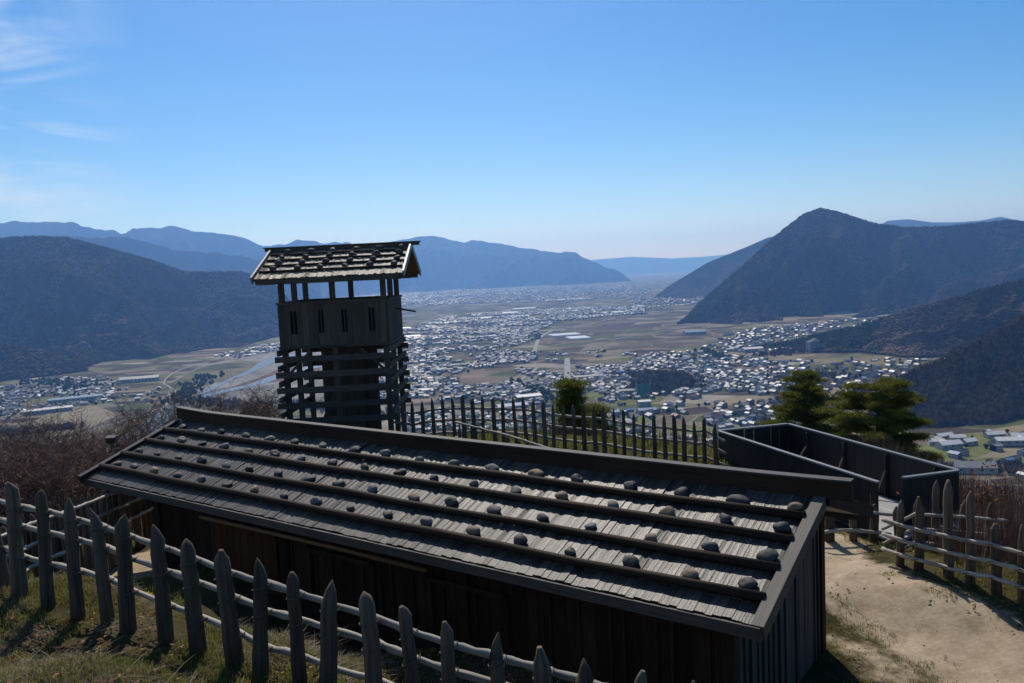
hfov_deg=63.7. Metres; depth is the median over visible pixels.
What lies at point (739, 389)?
house
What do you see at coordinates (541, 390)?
tree belt
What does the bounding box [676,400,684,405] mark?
house
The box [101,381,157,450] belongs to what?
bare tree
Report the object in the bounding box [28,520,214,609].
grass
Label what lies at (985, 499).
bare shrub
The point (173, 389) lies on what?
road
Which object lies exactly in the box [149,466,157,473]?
stone
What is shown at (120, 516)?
undergrowth
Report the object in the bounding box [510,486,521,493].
stone
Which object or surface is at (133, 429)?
bare shrub
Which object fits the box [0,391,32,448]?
bare shrub
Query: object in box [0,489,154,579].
palisade fence
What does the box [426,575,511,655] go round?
window
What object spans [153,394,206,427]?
bare shrub
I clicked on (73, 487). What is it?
bare shrub
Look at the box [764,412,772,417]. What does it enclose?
house
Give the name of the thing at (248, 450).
stone
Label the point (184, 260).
mountain
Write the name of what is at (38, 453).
bare shrub
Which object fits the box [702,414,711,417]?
house
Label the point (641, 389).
practice net
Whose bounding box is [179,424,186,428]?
stone
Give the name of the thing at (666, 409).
house
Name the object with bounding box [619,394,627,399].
house
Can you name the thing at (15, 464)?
bare shrub
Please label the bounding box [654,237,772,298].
mountain
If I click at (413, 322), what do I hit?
field
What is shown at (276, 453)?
stone
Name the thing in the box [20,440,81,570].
bare shrub
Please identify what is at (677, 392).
house
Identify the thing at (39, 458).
bare shrub
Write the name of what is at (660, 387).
forest
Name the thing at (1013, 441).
hall
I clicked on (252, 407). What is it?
bush
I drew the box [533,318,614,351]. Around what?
road
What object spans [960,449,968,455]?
house
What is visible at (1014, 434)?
hall
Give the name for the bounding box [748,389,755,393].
house
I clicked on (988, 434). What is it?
hall
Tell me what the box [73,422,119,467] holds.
bare shrub
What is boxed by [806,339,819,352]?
apartment block
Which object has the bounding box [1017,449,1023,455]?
house
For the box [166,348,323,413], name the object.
river bank
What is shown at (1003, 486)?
bare shrub
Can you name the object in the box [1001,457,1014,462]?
house
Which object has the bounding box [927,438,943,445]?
hall
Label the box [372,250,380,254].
stone
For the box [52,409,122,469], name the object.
bare shrub
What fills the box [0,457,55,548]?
bare shrub
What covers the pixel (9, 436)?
bare shrub
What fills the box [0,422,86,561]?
bare shrub
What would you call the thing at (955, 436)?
hall
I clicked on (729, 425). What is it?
house
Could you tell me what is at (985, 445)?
town trees
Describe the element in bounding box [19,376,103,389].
tree belt
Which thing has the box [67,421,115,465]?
bare shrub
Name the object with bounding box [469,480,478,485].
stone
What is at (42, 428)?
bare shrub
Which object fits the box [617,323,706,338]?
road
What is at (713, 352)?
tree belt
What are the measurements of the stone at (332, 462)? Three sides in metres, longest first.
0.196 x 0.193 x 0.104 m
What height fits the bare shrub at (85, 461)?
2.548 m
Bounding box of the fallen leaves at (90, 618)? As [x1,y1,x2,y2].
[0,574,529,682]
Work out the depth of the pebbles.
13.43 m
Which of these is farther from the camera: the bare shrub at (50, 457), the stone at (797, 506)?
the bare shrub at (50, 457)
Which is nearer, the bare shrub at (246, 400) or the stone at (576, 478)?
the stone at (576, 478)
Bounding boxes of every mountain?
[0,221,631,297]
[0,236,289,366]
[52,235,320,300]
[590,254,727,274]
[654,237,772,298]
[677,208,1023,323]
[882,217,1013,226]
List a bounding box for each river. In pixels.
[99,366,321,456]
[195,352,312,395]
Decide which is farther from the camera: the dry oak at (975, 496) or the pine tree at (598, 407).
the pine tree at (598, 407)
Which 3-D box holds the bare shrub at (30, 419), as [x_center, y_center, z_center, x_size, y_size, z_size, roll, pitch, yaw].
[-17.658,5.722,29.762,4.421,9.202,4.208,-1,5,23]
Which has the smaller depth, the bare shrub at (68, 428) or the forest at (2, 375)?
the bare shrub at (68, 428)
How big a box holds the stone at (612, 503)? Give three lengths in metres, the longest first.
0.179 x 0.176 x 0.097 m
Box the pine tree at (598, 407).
[583,401,619,435]
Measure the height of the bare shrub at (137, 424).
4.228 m
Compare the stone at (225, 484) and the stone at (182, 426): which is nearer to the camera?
the stone at (225, 484)
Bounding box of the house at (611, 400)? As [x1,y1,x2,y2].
[607,398,614,402]
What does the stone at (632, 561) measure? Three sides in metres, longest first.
0.214 x 0.185 x 0.117 m
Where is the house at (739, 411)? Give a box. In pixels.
[734,408,744,414]
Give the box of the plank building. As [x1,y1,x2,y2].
[77,406,873,682]
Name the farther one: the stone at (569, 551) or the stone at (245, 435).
the stone at (245, 435)
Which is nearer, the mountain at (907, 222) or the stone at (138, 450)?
the stone at (138, 450)
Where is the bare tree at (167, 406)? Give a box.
[143,374,189,430]
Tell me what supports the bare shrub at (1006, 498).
on the hillside
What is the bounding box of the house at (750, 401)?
[746,398,754,404]
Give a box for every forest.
[0,235,278,364]
[0,343,88,378]
[0,347,81,380]
[628,368,691,392]
[692,208,1023,322]
[732,282,1023,356]
[866,314,1023,424]
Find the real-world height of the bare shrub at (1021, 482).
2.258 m
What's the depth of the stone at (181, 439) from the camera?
17.59 m
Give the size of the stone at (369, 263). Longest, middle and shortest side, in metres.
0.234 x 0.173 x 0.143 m
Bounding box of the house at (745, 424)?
[742,421,749,426]
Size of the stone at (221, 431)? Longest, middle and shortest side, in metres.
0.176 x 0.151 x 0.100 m
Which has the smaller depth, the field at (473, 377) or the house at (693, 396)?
the house at (693, 396)
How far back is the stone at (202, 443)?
17.18 m
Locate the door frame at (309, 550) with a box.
[305,546,378,614]
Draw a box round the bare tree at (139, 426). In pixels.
[106,392,165,438]
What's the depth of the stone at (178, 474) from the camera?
15.96 m
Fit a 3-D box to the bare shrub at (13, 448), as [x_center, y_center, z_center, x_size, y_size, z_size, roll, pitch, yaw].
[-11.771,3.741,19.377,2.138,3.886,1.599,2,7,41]
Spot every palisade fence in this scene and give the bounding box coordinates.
[0,481,695,682]
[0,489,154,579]
[394,395,727,465]
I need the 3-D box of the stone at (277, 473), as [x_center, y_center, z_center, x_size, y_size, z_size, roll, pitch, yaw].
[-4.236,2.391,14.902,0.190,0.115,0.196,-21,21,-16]
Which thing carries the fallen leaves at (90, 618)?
on the hillside
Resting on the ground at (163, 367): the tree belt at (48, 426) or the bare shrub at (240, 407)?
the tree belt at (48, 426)
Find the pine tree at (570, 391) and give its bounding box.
[544,377,599,435]
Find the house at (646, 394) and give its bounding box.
[643,391,649,396]
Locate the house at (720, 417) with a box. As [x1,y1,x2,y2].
[713,415,722,420]
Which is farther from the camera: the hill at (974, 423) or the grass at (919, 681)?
the hill at (974, 423)
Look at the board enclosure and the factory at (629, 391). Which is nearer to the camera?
the board enclosure
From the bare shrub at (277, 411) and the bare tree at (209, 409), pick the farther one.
the bare shrub at (277, 411)
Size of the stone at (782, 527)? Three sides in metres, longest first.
0.228 x 0.175 x 0.117 m
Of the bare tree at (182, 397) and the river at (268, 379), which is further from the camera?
the river at (268, 379)
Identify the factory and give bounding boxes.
[25,405,72,415]
[47,393,102,404]
[119,375,159,383]
[495,402,528,411]
[514,393,541,401]
[572,374,602,377]
[617,388,635,393]
[637,399,650,406]
[637,407,656,414]
[682,330,705,334]
[740,346,763,352]
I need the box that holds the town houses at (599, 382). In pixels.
[0,284,927,443]
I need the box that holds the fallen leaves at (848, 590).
[826,550,1022,679]
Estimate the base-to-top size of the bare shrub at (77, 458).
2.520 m
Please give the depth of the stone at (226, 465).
15.76 m
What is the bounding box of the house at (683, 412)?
[680,409,688,414]
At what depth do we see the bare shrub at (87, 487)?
17.97 m
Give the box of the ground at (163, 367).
[0,271,1023,504]
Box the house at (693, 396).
[689,394,697,399]
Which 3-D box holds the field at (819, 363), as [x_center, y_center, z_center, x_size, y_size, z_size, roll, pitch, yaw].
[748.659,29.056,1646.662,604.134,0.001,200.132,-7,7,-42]
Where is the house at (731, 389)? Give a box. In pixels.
[728,387,735,391]
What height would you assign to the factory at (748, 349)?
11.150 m
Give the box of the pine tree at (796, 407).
[756,368,854,433]
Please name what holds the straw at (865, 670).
on the hillside
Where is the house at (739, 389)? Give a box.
[736,387,742,391]
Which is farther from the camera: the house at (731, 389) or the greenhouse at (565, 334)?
the greenhouse at (565, 334)
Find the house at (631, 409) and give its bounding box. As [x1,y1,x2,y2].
[624,407,634,411]
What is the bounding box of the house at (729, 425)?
[722,422,732,428]
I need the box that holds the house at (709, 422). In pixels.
[706,419,717,425]
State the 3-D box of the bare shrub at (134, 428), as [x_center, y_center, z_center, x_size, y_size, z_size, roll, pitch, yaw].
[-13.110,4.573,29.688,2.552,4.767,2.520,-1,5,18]
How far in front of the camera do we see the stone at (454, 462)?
13.63 m
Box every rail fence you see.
[825,504,891,542]
[881,479,1023,607]
[881,480,1008,550]
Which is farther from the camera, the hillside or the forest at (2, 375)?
the forest at (2, 375)
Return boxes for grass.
[0,573,532,682]
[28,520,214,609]
[438,426,734,466]
[822,532,1019,682]
[834,520,1021,624]
[869,656,959,682]
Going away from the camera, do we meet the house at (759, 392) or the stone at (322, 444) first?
the stone at (322, 444)
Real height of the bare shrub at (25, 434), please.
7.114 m
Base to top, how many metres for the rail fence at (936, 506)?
1.738 m
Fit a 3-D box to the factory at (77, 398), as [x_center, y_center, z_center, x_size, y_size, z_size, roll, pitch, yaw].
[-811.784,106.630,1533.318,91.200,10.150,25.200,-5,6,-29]
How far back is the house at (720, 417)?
1053.17 m
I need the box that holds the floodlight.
[104,435,116,455]
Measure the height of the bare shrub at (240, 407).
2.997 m
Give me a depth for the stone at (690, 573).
9.67 m
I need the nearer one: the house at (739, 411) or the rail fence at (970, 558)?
the rail fence at (970, 558)
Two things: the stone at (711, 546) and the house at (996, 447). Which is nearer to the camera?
the stone at (711, 546)
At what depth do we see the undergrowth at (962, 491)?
22.14 m
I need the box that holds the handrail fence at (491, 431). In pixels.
[455,421,546,446]
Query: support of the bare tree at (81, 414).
on the hillside
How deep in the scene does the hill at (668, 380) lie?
1341.68 m
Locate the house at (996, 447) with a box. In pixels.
[990,443,1003,451]
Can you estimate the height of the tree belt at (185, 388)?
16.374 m
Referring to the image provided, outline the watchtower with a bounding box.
[250,241,420,431]
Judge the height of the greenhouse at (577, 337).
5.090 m
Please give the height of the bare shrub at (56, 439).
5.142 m
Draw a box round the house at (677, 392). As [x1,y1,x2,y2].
[674,391,682,396]
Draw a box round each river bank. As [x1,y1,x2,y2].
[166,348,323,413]
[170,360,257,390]
[233,363,319,386]
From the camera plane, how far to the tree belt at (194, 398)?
1430.71 m
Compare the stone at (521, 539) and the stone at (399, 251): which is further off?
the stone at (399, 251)
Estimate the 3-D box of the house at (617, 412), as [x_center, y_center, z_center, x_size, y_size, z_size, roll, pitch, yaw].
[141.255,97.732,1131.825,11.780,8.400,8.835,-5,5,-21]
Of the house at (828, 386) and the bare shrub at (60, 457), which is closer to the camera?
the bare shrub at (60, 457)
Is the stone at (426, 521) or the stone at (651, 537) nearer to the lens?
the stone at (651, 537)
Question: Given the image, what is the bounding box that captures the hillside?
[0,434,1023,682]
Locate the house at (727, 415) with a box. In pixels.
[723,413,731,418]
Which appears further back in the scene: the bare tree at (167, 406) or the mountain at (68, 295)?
the mountain at (68, 295)
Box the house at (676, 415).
[671,413,680,417]
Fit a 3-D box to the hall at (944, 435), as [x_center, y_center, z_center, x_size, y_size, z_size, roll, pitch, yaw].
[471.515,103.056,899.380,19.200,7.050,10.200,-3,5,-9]
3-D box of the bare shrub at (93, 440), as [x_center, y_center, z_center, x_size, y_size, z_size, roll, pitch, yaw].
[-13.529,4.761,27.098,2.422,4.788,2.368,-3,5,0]
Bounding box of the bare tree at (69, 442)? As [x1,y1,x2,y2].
[39,417,106,464]
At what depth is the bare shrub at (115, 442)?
22.93 m
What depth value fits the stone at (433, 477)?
13.30 m
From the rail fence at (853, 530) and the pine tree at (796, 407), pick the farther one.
the pine tree at (796, 407)
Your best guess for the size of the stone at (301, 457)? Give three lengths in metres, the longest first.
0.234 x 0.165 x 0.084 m
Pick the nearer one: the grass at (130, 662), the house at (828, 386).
the grass at (130, 662)
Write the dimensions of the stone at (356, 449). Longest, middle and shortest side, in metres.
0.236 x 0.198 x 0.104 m
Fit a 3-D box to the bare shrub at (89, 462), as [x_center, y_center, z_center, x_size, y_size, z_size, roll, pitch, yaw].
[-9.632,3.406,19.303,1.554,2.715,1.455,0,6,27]
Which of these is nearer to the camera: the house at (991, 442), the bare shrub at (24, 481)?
the bare shrub at (24, 481)
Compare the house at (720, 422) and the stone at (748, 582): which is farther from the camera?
the house at (720, 422)
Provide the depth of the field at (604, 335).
2332.85 m
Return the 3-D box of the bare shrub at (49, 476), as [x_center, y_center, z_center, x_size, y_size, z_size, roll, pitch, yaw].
[-9.400,3.530,17.013,1.310,2.645,1.307,-7,6,-38]
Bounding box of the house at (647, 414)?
[644,412,655,417]
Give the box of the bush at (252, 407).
[231,390,280,418]
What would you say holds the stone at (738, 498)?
on the plank building
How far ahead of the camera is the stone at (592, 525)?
11.06 m
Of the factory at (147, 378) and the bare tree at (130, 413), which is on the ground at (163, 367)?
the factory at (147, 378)
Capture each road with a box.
[163,348,268,406]
[498,367,538,392]
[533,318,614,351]
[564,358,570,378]
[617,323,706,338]
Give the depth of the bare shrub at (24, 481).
16.98 m
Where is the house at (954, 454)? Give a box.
[947,450,962,458]
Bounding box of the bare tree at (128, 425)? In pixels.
[106,403,164,520]
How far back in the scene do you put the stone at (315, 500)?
13.55 m
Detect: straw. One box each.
[815,543,957,682]
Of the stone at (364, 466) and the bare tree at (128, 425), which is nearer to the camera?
the stone at (364, 466)
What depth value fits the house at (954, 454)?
813.76 m
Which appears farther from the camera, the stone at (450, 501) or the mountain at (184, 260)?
the mountain at (184, 260)
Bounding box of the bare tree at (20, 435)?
[0,415,42,464]
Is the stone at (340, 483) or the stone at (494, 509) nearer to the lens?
the stone at (494, 509)
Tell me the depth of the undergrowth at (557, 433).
26.51 m
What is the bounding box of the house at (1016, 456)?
[1009,455,1021,461]
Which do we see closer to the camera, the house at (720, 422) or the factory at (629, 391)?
the house at (720, 422)
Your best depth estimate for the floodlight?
19.70 m
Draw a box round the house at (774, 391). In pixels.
[769,389,778,393]
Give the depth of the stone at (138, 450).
17.58 m
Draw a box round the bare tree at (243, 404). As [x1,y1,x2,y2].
[234,389,263,414]
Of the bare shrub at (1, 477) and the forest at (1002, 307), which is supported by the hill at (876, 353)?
the forest at (1002, 307)
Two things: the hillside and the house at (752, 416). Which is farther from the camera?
the house at (752, 416)
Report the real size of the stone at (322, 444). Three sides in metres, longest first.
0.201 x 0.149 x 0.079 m
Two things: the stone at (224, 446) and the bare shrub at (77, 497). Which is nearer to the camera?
the stone at (224, 446)
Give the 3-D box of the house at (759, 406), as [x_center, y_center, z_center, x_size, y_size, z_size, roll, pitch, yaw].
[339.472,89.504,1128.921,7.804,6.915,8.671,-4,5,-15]
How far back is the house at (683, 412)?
1115.75 m
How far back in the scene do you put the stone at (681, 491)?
11.23 m
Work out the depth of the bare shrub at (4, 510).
16.40 m
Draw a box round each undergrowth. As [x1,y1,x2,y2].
[28,485,141,569]
[419,420,893,450]
[844,431,1023,524]
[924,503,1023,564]
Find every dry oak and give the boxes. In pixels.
[896,475,998,536]
[960,460,1021,514]
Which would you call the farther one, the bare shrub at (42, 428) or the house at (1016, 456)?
the house at (1016, 456)
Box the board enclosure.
[717,423,959,541]
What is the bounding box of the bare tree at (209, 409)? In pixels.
[196,376,238,411]
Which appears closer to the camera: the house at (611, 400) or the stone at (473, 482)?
the stone at (473, 482)
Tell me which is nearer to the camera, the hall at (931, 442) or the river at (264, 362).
the hall at (931, 442)
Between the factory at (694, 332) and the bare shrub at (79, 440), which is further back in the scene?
the factory at (694, 332)
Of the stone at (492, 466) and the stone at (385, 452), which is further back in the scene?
the stone at (385, 452)
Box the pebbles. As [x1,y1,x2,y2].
[824,565,1012,681]
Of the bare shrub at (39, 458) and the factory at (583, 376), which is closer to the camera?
the bare shrub at (39, 458)
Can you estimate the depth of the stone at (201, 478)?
15.48 m
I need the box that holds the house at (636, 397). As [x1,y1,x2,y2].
[633,395,640,399]
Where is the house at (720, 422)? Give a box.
[716,421,726,425]
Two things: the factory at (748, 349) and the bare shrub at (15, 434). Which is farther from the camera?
the factory at (748, 349)
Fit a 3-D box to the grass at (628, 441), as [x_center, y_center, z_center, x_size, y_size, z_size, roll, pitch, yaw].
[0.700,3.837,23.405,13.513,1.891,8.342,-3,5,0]
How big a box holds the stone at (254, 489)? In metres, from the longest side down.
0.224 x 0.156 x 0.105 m
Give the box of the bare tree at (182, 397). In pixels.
[162,371,209,418]
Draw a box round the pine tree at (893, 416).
[809,374,944,460]
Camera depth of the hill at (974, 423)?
1013.21 m
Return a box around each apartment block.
[534,332,540,338]
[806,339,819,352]
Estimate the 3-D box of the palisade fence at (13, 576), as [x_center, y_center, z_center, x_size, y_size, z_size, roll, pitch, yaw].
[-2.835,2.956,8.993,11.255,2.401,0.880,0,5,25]
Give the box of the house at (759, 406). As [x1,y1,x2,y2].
[756,404,763,408]
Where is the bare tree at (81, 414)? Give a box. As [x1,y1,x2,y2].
[67,403,139,493]
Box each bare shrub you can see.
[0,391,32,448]
[0,401,56,452]
[0,401,92,488]
[0,410,42,467]
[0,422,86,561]
[0,427,38,477]
[0,431,33,463]
[0,432,38,491]
[0,442,25,528]
[0,443,34,495]
[0,445,26,505]
[0,452,34,541]
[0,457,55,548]
[0,470,33,554]
[1,375,68,455]
[1,411,85,441]
[1,418,29,459]
[1,437,50,551]
[1,466,69,572]
[2,404,82,467]
[2,437,62,564]
[3,424,71,503]
[4,430,61,543]
[14,446,88,562]
[17,398,105,479]
[18,412,86,468]
[18,442,85,545]
[19,427,76,539]
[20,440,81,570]
[25,466,79,572]
[26,439,88,509]
[33,400,94,528]
[35,403,100,462]
[42,471,90,529]
[51,446,98,489]
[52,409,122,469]
[63,441,117,526]
[65,427,133,507]
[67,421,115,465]
[67,445,105,492]
[67,481,106,549]
[68,415,113,458]
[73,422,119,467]
[82,410,140,467]
[88,428,123,513]
[90,421,144,506]
[100,408,171,452]
[104,401,156,447]
[115,401,160,442]
[135,379,196,434]
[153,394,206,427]
[190,386,234,411]
[190,395,239,411]
[214,397,245,414]
[218,394,253,414]
[230,382,270,415]
[232,389,267,416]
[234,372,288,418]
[241,380,284,418]
[975,492,996,511]
[990,474,1014,499]
[998,488,1022,515]
[1009,464,1023,494]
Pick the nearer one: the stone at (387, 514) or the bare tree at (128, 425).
the stone at (387, 514)
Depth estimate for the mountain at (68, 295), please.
2752.61 m
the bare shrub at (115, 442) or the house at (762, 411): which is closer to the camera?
the bare shrub at (115, 442)
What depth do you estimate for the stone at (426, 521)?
12.15 m
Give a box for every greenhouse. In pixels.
[547,332,580,335]
[565,335,589,339]
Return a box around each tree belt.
[1,421,84,435]
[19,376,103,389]
[150,370,224,403]
[164,394,277,409]
[275,398,400,413]
[509,377,558,401]
[618,368,716,380]
[693,347,724,357]
[752,345,807,356]
[757,367,846,381]
[929,456,1023,474]
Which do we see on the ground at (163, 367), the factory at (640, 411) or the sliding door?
the factory at (640, 411)
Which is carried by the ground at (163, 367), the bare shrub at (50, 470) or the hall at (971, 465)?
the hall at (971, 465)
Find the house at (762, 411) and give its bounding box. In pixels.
[760,409,768,413]
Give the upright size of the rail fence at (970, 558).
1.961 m
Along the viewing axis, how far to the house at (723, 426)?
995.90 m
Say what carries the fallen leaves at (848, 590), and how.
on the hillside
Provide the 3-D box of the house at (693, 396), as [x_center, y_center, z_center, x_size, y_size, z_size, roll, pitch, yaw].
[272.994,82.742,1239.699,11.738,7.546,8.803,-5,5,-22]
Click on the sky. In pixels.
(592, 129)
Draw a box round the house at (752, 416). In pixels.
[747,414,756,420]
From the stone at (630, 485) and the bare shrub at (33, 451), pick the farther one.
the bare shrub at (33, 451)
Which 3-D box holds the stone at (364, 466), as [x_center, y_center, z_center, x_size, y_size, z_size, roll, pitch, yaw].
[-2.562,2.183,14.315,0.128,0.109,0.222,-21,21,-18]
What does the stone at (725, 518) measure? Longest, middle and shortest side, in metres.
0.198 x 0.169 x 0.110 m
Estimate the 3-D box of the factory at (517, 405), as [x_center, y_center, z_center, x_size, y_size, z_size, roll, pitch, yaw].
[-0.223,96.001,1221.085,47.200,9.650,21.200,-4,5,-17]
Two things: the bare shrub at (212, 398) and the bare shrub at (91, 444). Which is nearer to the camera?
the bare shrub at (91, 444)
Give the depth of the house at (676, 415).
1094.37 m
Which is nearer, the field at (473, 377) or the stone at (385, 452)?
the stone at (385, 452)
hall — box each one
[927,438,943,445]
[934,432,952,438]
[935,439,963,449]
[947,434,966,439]
[952,461,997,473]
[961,437,978,445]
[983,431,1006,438]
[991,436,1023,445]
[1008,433,1023,436]
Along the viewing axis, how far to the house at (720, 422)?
1019.72 m
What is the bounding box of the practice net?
[635,382,651,396]
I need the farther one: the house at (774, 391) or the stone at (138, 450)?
the house at (774, 391)
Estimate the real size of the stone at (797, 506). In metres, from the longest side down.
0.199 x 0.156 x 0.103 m
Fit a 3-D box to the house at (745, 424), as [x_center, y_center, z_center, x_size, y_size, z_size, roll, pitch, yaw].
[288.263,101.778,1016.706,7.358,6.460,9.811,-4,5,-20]
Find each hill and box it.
[0,344,87,381]
[627,372,696,395]
[762,282,1023,357]
[872,321,1023,428]
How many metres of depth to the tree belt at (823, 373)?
1390.91 m
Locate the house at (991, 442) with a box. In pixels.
[988,440,995,445]
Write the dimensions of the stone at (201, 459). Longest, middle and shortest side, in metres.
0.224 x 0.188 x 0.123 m
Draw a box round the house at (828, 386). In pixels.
[823,385,832,389]
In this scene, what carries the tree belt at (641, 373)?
on the ground at (163, 367)
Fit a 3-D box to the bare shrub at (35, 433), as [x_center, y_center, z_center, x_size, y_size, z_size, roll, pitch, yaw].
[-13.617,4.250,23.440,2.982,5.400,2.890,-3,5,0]
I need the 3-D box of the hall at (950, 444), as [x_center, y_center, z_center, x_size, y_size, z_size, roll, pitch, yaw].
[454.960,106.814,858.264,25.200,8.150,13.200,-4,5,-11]
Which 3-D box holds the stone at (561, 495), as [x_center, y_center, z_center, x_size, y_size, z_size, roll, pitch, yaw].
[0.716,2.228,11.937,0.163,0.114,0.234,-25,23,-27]
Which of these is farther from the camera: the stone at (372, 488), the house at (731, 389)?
the house at (731, 389)
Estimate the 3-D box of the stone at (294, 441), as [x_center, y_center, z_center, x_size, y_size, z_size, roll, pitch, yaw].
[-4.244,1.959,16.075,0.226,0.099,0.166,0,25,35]
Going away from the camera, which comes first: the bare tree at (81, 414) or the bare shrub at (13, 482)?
the bare shrub at (13, 482)
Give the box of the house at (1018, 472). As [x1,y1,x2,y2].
[1016,471,1023,478]
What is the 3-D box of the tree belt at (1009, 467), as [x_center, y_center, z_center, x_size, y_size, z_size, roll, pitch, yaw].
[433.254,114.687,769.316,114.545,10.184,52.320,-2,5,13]
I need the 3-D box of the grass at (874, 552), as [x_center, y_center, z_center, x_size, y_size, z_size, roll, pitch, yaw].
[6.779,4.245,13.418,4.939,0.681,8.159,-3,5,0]
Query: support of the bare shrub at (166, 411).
on the hillside
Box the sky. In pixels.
[0,0,1023,259]
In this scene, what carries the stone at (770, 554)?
on the plank building
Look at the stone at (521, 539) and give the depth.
11.10 m
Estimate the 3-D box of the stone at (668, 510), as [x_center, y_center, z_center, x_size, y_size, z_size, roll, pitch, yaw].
[2.051,2.255,10.941,0.221,0.117,0.186,-8,21,18]
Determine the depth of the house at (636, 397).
1257.12 m
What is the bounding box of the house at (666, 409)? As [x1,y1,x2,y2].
[662,406,670,412]
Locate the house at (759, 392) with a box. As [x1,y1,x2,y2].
[756,390,763,395]
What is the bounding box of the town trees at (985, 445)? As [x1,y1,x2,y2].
[0,284,1017,463]
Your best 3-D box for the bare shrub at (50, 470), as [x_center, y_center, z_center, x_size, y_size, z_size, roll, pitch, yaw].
[-9.814,3.562,17.733,1.308,2.761,1.407,-5,5,-27]
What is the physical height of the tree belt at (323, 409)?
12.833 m
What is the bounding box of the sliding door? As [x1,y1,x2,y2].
[213,517,280,594]
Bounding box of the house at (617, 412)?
[611,409,619,415]
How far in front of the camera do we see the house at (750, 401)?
1166.09 m
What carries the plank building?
on the hillside
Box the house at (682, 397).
[679,395,685,399]
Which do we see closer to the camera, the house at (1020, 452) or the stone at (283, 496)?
the stone at (283, 496)
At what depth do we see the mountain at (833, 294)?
3127.40 m
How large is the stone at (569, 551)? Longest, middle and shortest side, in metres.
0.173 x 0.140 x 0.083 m
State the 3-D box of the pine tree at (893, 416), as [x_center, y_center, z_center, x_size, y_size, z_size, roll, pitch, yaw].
[17.004,6.155,37.807,6.476,9.246,6.138,-3,5,0]
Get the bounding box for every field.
[29,406,118,436]
[403,312,473,335]
[458,368,518,385]
[511,317,722,351]
[787,353,940,374]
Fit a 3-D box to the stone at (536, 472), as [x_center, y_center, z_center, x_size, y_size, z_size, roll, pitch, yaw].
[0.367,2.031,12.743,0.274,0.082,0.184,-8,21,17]
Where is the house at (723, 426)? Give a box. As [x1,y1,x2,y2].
[716,424,725,429]
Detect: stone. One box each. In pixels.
[112,461,121,465]
[130,463,137,468]
[135,448,142,452]
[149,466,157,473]
[172,472,181,476]
[176,436,186,442]
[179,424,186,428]
[196,456,206,463]
[197,441,206,445]
[197,475,205,481]
[217,429,224,433]
[219,443,228,448]
[221,481,232,487]
[222,462,230,468]
[241,432,249,437]
[244,448,252,452]
[245,465,253,471]
[250,485,258,492]
[264,435,275,440]
[270,450,279,456]
[273,470,282,476]
[279,493,287,498]
[290,439,298,443]
[297,454,305,460]
[300,475,315,481]
[310,496,321,504]
[319,442,326,447]
[327,459,337,465]
[332,480,345,486]
[346,505,354,511]
[348,446,360,452]
[360,463,368,470]
[366,261,373,265]
[367,485,377,492]
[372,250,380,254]
[379,449,390,456]
[383,510,392,518]
[393,468,406,474]
[395,249,402,253]
[408,493,419,500]
[415,456,423,460]
[420,517,432,525]
[430,474,438,480]
[444,496,458,506]
[448,460,459,465]
[465,526,479,535]
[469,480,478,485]
[485,464,498,469]
[487,505,500,514]
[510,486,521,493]
[514,533,527,545]
[528,469,543,475]
[536,513,548,521]
[554,491,567,499]
[564,547,575,555]
[570,474,582,481]
[584,522,595,528]
[607,500,618,507]
[622,555,638,567]
[623,481,636,489]
[645,533,656,541]
[658,506,674,515]
[674,487,687,495]
[682,569,698,578]
[701,542,718,551]
[719,513,731,524]
[725,494,748,503]
[738,577,757,588]
[756,548,778,561]
[773,521,791,532]
[787,502,803,510]
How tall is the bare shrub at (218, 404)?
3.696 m
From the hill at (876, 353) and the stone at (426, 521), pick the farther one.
the hill at (876, 353)
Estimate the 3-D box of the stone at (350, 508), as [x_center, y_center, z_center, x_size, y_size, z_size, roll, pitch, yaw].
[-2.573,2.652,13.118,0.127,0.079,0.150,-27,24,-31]

